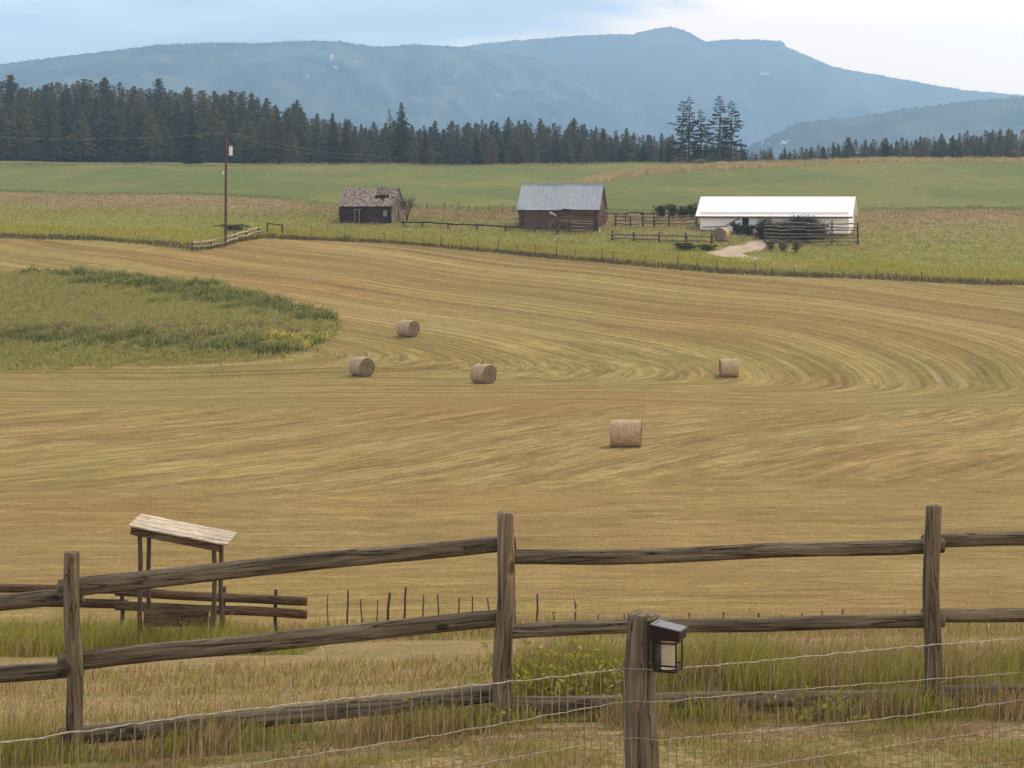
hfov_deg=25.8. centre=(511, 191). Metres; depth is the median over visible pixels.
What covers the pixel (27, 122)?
conifer tree
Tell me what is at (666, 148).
conifer tree
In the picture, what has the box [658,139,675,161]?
conifer tree
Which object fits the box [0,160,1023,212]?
green field
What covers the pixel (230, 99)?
conifer tree
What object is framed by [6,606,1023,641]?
tall grass
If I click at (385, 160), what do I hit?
conifer tree
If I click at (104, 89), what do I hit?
conifer tree
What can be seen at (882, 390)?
hay field
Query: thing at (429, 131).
conifer tree
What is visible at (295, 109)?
conifer tree
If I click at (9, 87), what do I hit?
conifer tree
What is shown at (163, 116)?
conifer tree
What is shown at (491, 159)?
conifer tree
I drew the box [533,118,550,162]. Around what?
conifer tree
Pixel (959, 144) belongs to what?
conifer tree
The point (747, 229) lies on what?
shrub
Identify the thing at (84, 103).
conifer tree
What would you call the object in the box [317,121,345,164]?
conifer tree
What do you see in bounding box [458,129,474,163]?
conifer tree
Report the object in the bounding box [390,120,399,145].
conifer tree
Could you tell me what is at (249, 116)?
conifer tree
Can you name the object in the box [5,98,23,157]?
conifer tree
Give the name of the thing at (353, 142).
conifer tree
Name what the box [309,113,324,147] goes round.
conifer tree
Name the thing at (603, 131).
conifer tree
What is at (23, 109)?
conifer tree
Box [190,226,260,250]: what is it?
rail fence
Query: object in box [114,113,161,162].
conifer tree
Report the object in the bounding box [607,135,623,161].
conifer tree
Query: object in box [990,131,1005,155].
conifer tree
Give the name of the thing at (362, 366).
hay bale
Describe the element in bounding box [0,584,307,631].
log fence
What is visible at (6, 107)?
conifer tree
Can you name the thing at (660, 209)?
shrub
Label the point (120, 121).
conifer tree
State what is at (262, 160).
conifer tree
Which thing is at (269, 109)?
conifer tree
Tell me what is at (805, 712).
leafy weed
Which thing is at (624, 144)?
conifer tree
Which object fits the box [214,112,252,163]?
conifer tree
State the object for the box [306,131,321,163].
conifer tree
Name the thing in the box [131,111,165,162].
conifer tree
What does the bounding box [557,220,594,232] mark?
log pen
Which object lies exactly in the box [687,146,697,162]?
conifer tree
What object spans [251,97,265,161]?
conifer tree
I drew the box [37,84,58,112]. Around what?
conifer tree
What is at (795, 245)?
shrub
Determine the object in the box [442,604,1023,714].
tall grass
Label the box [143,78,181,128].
conifer tree
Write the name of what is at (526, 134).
conifer tree
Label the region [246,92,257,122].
conifer tree
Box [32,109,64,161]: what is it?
conifer tree
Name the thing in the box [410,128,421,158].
conifer tree
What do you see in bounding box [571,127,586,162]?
conifer tree
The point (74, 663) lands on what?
rail fence
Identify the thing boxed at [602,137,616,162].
conifer tree
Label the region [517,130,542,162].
conifer tree
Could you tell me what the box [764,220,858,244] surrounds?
rail fence
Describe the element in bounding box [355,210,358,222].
door
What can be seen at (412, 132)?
conifer tree
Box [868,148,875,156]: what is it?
conifer tree
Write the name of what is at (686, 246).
shrub
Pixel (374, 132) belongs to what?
conifer tree
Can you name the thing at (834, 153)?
conifer tree
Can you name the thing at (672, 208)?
shrub
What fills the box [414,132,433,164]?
conifer tree
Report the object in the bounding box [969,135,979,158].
conifer tree
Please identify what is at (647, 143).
conifer tree
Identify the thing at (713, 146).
conifer tree
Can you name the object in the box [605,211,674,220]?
rail fence
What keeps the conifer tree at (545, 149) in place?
on the valley floor
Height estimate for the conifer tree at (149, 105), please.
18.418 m
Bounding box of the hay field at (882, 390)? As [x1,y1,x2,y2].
[0,238,1023,627]
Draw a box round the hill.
[737,96,1023,159]
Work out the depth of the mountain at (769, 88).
7823.85 m
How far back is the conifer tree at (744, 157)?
529.96 m
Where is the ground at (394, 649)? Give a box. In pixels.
[0,623,1023,767]
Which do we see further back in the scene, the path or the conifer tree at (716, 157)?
the conifer tree at (716, 157)
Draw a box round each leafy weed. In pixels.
[230,722,367,760]
[377,683,510,733]
[463,637,624,716]
[764,683,886,726]
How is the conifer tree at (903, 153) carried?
on the valley floor
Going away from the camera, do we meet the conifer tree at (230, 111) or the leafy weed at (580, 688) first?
the leafy weed at (580, 688)
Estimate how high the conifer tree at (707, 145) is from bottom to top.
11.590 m
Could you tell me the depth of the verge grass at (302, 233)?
246.44 m
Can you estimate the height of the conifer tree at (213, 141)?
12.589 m
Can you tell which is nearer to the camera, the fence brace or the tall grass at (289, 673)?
the tall grass at (289, 673)
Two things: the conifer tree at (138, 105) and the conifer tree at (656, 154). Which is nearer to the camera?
the conifer tree at (656, 154)
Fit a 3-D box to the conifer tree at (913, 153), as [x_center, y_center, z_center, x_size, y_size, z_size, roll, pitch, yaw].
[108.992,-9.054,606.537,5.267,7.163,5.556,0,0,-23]
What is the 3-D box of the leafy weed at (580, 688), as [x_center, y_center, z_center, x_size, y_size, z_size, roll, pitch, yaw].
[0.278,3.174,14.592,1.192,0.519,0.820,0,0,0]
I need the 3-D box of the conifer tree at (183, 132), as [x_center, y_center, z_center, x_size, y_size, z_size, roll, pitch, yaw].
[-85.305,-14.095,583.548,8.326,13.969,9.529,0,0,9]
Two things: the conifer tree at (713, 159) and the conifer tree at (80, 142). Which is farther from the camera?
the conifer tree at (80, 142)
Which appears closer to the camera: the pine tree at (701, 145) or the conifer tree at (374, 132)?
the pine tree at (701, 145)
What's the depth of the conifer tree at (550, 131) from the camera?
682.33 m
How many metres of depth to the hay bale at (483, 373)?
172.51 m
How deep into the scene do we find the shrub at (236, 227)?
263.98 m
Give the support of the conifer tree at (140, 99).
on the valley floor
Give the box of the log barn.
[517,183,607,230]
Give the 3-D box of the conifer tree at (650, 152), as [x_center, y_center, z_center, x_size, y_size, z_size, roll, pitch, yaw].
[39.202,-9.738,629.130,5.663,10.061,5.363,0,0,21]
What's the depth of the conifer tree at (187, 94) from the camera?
674.93 m
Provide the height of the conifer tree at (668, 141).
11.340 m
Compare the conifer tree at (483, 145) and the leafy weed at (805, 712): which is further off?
the conifer tree at (483, 145)
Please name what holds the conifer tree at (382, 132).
on the valley floor
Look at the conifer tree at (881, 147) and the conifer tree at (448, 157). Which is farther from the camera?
the conifer tree at (881, 147)
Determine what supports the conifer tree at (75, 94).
on the valley floor
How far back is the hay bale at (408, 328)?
195.54 m
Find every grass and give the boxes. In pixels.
[0,157,1018,166]
[0,220,1023,284]
[0,261,342,369]
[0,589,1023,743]
[0,607,320,657]
[0,648,512,698]
[0,652,492,734]
[0,671,492,727]
[0,684,519,767]
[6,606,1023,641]
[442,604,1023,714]
[510,672,1023,727]
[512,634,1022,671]
[558,577,667,688]
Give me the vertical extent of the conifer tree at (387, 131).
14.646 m
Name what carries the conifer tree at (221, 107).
on the valley floor
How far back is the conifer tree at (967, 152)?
570.96 m
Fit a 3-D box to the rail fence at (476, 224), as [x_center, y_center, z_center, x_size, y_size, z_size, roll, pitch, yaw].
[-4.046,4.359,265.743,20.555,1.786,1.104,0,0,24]
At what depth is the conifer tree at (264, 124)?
612.83 m
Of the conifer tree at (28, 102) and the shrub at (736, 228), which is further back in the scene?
the conifer tree at (28, 102)
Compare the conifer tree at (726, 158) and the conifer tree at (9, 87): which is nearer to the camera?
the conifer tree at (726, 158)
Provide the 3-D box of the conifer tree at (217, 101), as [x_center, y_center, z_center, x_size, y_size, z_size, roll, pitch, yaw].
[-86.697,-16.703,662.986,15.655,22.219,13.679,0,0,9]
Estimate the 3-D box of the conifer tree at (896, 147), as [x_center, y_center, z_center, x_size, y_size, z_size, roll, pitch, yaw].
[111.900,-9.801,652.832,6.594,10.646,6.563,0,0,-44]
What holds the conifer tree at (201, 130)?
on the valley floor
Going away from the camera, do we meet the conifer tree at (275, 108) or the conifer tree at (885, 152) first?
the conifer tree at (885, 152)
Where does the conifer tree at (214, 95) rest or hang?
on the valley floor
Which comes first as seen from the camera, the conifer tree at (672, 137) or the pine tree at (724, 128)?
the pine tree at (724, 128)
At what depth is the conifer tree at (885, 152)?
547.77 m
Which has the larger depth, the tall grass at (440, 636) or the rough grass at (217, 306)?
the rough grass at (217, 306)
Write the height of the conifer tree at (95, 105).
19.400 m
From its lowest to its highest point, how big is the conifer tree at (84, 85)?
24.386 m
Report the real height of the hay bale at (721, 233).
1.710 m
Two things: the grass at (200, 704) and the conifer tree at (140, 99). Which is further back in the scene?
the conifer tree at (140, 99)
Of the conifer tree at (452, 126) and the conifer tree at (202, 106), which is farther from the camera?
the conifer tree at (452, 126)
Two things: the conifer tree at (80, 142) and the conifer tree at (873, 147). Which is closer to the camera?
the conifer tree at (80, 142)
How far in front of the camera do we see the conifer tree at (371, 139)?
618.11 m
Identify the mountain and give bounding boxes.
[0,40,767,159]
[461,26,1021,152]
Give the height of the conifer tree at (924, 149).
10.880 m
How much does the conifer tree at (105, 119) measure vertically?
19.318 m
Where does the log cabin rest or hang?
on the meadow
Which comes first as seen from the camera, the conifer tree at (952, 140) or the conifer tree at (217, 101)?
the conifer tree at (952, 140)
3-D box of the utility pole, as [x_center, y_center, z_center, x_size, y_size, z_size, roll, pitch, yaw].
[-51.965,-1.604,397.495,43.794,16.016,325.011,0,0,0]
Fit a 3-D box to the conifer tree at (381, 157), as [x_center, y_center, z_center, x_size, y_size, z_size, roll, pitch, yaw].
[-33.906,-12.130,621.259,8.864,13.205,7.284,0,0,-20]
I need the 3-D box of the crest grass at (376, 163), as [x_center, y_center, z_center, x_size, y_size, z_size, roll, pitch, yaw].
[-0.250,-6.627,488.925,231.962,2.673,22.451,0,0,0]
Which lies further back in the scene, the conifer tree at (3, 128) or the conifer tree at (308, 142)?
the conifer tree at (308, 142)
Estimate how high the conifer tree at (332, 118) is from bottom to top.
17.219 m
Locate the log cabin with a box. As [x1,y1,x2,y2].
[338,187,405,222]
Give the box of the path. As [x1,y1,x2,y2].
[707,239,808,269]
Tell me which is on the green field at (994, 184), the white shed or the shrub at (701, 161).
the shrub at (701, 161)
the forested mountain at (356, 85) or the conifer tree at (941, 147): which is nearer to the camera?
the conifer tree at (941, 147)
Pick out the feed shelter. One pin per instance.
(150, 527)
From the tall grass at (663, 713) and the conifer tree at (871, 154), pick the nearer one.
the tall grass at (663, 713)
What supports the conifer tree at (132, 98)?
on the valley floor
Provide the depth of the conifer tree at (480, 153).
581.86 m
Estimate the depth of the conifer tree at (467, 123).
669.25 m
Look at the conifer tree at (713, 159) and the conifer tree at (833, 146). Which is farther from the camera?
the conifer tree at (833, 146)
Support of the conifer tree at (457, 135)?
on the valley floor
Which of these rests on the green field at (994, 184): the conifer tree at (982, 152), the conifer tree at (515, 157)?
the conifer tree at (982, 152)
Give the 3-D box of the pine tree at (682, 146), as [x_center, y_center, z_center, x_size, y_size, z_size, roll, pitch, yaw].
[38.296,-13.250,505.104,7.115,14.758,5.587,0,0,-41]
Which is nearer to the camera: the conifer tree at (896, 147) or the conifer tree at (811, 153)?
the conifer tree at (811, 153)
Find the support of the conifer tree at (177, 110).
on the valley floor
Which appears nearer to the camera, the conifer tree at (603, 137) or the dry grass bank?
the dry grass bank
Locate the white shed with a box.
[695,196,857,232]
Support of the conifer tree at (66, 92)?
on the valley floor
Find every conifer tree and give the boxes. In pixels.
[0,74,25,124]
[0,103,43,160]
[0,109,25,160]
[0,111,39,160]
[3,103,15,160]
[5,79,15,119]
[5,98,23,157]
[11,90,25,124]
[17,111,40,160]
[24,93,39,159]
[28,91,50,160]
[30,87,69,161]
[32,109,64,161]
[36,82,68,130]
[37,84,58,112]
[39,96,66,161]
[45,92,78,161]
[54,88,76,161]
[58,86,89,147]
[64,83,105,160]
[64,87,99,161]
[64,98,89,161]
[66,106,100,161]
[81,95,105,161]
[82,90,132,161]
[88,93,127,161]
[97,77,121,161]
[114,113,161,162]
[116,97,125,161]
[118,97,148,159]
[120,91,136,138]
[121,86,145,121]
[122,102,145,161]
[131,96,173,161]
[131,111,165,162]
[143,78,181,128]
[144,103,186,161]
[151,117,177,161]
[153,100,172,154]
[166,99,217,162]
[167,98,182,161]
[167,111,201,162]
[168,92,186,121]
[178,116,204,163]
[180,87,197,118]
[192,95,211,130]
[194,102,236,162]
[196,109,219,162]
[202,118,223,162]
[208,91,219,119]
[208,98,221,162]
[209,94,228,162]
[210,90,240,162]
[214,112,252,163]
[220,95,253,162]
[221,108,242,159]
[227,117,265,163]
[236,104,259,163]
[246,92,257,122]
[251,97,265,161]
[251,119,275,161]
[251,129,274,163]
[255,98,282,130]
[263,115,294,163]
[266,106,282,163]
[266,111,278,163]
[272,130,289,163]
[280,108,306,163]
[280,108,311,163]
[280,129,304,163]
[284,100,311,142]
[304,122,313,160]
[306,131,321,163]
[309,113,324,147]
[311,137,327,163]
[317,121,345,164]
[317,124,331,163]
[323,137,348,162]
[327,113,340,138]
[333,119,356,163]
[333,123,341,143]
[336,124,356,159]
[341,119,356,139]
[347,126,361,163]
[354,129,374,162]
[355,129,382,162]
[355,139,375,164]
[356,124,363,144]
[367,122,381,157]
[372,128,388,162]
[375,125,394,161]
[377,136,393,163]
[382,102,414,164]
[382,109,394,162]
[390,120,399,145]
[402,140,415,163]
[407,125,417,153]
[409,129,440,164]
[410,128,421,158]
[410,134,417,162]
[413,139,437,164]
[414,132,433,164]
[427,127,443,162]
[431,121,441,161]
[433,138,468,164]
[436,130,455,163]
[442,121,459,152]
[443,142,452,164]
[449,127,462,157]
[455,125,473,164]
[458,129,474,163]
[462,122,474,144]
[469,122,481,159]
[469,139,485,164]
[469,141,486,164]
[478,131,490,164]
[479,124,490,159]
[484,122,506,163]
[484,134,498,164]
[487,124,492,144]
[498,116,522,148]
[498,126,514,163]
[498,143,504,164]
[504,126,526,164]
[514,120,524,151]
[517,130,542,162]
[518,128,528,158]
[519,152,524,162]
[520,120,529,142]
[523,136,541,163]
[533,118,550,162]
[537,127,551,162]
[542,128,559,148]
[542,129,562,163]
[546,135,564,163]
[554,139,581,163]
[560,131,573,159]
[564,118,585,159]
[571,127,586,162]
[579,123,593,148]
[581,143,596,163]
[582,133,607,162]
[589,147,604,162]
[591,126,599,139]
[597,129,609,150]
[597,133,609,159]
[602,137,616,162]
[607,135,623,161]
[611,146,628,162]
[618,133,635,160]
[620,128,635,161]
[629,132,640,155]
[632,144,639,162]
[636,144,650,162]
[640,135,659,162]
[647,139,655,161]
[651,146,659,161]
[656,133,664,153]
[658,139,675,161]
[658,146,664,161]
[659,134,679,162]
[662,143,673,160]
[663,137,679,162]
[665,142,673,162]
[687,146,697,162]
[703,142,710,160]
[707,145,716,161]
[710,152,715,161]
[715,143,727,160]
[722,144,735,161]
[733,147,740,161]
[741,149,746,160]
[759,150,768,159]
[779,147,788,158]
[806,147,817,159]
[817,146,827,159]
[828,142,834,158]
[831,147,836,157]
[836,145,842,158]
[839,137,861,157]
[844,144,856,158]
[859,140,870,157]
[860,149,869,157]
[868,143,878,156]
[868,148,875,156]
[878,137,893,157]
[878,141,883,154]
[893,140,900,157]
[899,144,907,157]
[905,140,910,157]
[906,146,918,157]
[912,139,918,153]
[915,139,922,157]
[918,137,929,157]
[926,144,941,158]
[932,133,949,157]
[942,135,962,158]
[948,144,958,157]
[956,137,964,158]
[959,137,970,157]
[960,143,974,157]
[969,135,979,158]
[975,136,986,156]
[977,139,999,158]
[978,144,985,157]
[989,129,997,152]
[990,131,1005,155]
[996,129,1020,157]
[1009,134,1020,153]
[1011,141,1023,157]
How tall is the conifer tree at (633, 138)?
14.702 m
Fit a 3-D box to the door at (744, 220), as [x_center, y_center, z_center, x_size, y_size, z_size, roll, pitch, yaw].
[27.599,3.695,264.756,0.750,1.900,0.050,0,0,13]
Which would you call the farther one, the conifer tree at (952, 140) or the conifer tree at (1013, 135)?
the conifer tree at (1013, 135)
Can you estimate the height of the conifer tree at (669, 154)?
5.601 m
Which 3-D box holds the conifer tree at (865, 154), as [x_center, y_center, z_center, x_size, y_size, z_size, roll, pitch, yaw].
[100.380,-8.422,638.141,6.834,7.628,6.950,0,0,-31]
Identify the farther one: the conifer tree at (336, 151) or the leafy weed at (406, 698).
the conifer tree at (336, 151)
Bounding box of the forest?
[0,78,1023,160]
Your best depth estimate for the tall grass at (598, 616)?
14.95 m
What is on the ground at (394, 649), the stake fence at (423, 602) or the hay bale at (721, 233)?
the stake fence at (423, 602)
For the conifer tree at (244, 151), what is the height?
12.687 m
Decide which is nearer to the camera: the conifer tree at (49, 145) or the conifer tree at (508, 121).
the conifer tree at (49, 145)
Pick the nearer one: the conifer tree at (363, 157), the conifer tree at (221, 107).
the conifer tree at (363, 157)
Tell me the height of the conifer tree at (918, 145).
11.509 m
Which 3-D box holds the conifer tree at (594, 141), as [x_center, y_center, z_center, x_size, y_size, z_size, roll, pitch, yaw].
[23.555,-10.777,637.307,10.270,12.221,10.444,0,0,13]
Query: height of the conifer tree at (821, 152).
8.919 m
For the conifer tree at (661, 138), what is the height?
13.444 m
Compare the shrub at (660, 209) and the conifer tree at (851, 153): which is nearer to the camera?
the shrub at (660, 209)
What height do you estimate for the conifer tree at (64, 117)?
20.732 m
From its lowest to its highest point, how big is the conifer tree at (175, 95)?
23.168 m
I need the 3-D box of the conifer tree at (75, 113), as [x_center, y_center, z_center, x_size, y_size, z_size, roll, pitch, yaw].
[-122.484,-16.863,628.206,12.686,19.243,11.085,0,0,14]
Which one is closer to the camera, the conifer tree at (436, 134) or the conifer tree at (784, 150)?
the conifer tree at (784, 150)
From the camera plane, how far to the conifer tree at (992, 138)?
650.90 m
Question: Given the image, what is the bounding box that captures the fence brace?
[267,222,282,233]
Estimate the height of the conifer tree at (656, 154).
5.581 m
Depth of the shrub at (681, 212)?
281.88 m
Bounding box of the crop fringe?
[0,189,1022,212]
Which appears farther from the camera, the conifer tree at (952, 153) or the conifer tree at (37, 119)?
the conifer tree at (37, 119)
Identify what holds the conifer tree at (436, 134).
on the valley floor
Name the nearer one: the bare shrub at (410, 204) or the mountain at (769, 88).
the bare shrub at (410, 204)
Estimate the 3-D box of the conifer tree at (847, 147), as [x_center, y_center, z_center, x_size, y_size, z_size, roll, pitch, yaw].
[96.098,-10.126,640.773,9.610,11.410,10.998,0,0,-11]
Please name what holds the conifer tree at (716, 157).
on the valley floor
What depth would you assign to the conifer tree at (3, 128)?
591.55 m
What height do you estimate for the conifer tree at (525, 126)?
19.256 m
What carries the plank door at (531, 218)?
in the log barn
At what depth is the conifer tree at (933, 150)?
608.90 m
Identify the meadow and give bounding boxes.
[0,192,1023,285]
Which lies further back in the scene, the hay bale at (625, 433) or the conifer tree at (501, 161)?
the conifer tree at (501, 161)
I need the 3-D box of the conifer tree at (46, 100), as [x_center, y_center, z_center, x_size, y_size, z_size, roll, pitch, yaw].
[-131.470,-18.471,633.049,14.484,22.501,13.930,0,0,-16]
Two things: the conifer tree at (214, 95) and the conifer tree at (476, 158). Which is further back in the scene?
the conifer tree at (214, 95)
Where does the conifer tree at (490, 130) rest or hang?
on the valley floor
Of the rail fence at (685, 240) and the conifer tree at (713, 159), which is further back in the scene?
the conifer tree at (713, 159)
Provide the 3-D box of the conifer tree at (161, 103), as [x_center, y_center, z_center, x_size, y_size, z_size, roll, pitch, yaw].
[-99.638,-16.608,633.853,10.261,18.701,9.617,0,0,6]
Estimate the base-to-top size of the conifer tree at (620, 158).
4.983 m
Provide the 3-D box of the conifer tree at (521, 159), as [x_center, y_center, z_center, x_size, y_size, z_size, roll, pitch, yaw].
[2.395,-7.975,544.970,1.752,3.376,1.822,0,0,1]
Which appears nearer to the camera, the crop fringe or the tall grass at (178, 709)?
the tall grass at (178, 709)
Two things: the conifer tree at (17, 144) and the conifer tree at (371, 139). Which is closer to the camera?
the conifer tree at (17, 144)
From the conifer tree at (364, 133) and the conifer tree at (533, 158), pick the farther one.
the conifer tree at (364, 133)
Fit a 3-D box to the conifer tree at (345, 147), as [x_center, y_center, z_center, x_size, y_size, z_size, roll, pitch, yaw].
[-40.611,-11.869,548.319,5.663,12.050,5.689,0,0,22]
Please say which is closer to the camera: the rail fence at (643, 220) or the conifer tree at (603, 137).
the rail fence at (643, 220)
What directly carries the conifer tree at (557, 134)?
on the valley floor
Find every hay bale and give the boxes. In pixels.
[349,357,374,376]
[396,320,419,336]
[470,363,496,383]
[606,420,648,447]
[713,227,729,240]
[717,358,739,376]
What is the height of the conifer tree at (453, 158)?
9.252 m
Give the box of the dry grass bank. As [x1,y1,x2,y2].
[571,155,1023,183]
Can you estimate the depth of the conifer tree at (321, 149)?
582.53 m
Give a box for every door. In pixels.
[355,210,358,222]
[524,211,551,229]
[742,218,748,230]
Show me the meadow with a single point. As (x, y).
(1006, 237)
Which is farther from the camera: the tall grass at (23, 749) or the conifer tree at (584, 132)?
the conifer tree at (584, 132)
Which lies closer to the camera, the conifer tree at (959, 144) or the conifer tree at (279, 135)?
the conifer tree at (279, 135)
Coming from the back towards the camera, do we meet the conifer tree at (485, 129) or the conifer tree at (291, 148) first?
the conifer tree at (485, 129)
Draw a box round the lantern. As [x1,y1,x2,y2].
[648,619,688,673]
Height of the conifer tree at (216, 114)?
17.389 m
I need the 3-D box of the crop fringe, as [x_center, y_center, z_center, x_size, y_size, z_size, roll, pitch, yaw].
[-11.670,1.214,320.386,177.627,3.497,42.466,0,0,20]
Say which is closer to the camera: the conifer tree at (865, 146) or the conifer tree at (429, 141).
the conifer tree at (429, 141)
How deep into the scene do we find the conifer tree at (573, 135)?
639.00 m
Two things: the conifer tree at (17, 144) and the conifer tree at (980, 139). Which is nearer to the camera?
the conifer tree at (17, 144)
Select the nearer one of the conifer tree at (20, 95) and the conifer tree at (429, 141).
the conifer tree at (429, 141)
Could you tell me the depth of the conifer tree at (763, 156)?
667.73 m
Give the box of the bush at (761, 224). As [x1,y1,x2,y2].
[752,214,830,240]
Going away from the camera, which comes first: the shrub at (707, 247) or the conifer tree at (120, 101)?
the shrub at (707, 247)
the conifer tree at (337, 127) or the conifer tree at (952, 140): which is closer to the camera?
the conifer tree at (952, 140)
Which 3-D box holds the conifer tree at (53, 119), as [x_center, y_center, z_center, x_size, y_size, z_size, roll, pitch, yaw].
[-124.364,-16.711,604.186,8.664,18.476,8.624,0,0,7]
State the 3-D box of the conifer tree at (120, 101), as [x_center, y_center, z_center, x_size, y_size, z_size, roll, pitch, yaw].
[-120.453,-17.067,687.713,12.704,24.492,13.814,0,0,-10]
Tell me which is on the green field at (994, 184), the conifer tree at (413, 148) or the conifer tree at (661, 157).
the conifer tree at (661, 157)
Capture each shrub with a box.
[213,223,250,230]
[394,194,415,221]
[651,205,665,216]
[663,203,678,215]
[673,242,701,249]
[675,206,688,217]
[683,203,698,217]
[693,159,705,163]
[699,244,717,249]
[729,221,742,233]
[738,224,755,234]
[762,239,776,249]
[775,240,789,250]
[790,240,801,251]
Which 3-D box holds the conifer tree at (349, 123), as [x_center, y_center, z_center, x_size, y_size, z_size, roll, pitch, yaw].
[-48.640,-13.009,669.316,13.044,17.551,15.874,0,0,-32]
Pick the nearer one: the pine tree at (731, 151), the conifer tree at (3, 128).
the pine tree at (731, 151)
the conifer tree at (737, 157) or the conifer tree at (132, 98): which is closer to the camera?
the conifer tree at (132, 98)
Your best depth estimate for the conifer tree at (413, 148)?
621.03 m
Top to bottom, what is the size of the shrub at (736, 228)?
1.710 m
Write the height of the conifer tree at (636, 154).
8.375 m
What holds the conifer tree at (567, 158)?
on the green field at (994, 184)
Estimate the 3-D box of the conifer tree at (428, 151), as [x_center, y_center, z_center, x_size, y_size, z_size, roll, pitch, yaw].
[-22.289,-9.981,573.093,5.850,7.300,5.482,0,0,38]
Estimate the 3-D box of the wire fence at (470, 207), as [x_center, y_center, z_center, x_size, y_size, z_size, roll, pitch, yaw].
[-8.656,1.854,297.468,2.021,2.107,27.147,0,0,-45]
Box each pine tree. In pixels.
[668,101,697,161]
[675,97,704,162]
[691,109,712,158]
[700,95,735,161]
[711,101,747,161]
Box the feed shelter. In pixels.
[128,514,236,637]
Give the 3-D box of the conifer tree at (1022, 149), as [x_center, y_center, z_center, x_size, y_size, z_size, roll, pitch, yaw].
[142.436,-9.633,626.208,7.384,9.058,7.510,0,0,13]
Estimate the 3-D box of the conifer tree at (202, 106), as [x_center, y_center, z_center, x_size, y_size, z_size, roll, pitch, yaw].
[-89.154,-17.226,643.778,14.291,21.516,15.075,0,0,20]
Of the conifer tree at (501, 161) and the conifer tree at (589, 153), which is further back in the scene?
the conifer tree at (589, 153)
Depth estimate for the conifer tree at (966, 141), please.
608.26 m
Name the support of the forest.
on the valley floor
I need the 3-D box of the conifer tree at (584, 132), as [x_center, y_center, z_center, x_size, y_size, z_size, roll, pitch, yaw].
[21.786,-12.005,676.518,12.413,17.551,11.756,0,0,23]
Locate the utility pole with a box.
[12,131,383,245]
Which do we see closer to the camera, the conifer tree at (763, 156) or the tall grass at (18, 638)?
the tall grass at (18, 638)
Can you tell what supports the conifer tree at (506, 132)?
on the valley floor
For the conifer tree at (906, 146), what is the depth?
653.80 m
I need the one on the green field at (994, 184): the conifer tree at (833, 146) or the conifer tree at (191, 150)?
the conifer tree at (191, 150)
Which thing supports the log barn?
on the meadow
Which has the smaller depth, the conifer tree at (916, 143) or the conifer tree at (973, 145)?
the conifer tree at (973, 145)
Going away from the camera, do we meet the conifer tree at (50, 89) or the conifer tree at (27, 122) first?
the conifer tree at (27, 122)
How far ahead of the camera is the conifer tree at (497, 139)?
614.34 m
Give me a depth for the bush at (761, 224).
258.54 m
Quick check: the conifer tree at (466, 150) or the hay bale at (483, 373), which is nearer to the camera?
the hay bale at (483, 373)
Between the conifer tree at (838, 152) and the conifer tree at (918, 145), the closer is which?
the conifer tree at (838, 152)
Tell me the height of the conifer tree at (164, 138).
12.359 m
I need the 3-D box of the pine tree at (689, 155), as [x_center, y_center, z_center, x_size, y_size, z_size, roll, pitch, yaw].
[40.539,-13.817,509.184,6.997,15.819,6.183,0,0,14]
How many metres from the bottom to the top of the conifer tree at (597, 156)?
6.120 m
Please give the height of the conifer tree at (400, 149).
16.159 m
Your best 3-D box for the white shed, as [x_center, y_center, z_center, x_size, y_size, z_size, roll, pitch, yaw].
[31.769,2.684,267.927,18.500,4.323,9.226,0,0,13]
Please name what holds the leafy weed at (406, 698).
on the ground at (394, 649)
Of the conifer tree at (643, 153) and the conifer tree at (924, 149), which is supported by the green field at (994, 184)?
the conifer tree at (643, 153)
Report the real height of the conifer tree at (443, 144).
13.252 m
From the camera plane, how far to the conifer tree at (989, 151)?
613.55 m
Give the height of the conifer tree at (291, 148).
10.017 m
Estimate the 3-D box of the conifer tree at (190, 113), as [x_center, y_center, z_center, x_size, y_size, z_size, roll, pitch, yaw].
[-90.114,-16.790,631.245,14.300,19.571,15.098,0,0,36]
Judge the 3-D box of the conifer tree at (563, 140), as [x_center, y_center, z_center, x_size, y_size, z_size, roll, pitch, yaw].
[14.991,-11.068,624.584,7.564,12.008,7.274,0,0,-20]
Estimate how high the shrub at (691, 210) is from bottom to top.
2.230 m
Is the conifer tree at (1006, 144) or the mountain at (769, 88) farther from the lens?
the mountain at (769, 88)
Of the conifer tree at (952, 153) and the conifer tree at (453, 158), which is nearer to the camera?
the conifer tree at (952, 153)
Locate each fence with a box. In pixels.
[0,505,1023,755]
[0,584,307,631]
[0,610,1023,767]
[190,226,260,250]
[284,225,921,280]
[325,587,1012,631]
[401,221,558,234]
[409,200,513,212]
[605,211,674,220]
[611,230,712,243]
[614,213,697,226]
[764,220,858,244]
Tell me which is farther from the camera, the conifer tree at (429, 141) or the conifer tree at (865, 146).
the conifer tree at (865, 146)
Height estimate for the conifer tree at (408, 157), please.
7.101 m
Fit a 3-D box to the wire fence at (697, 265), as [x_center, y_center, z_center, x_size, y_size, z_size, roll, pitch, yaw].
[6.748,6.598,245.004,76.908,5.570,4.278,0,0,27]

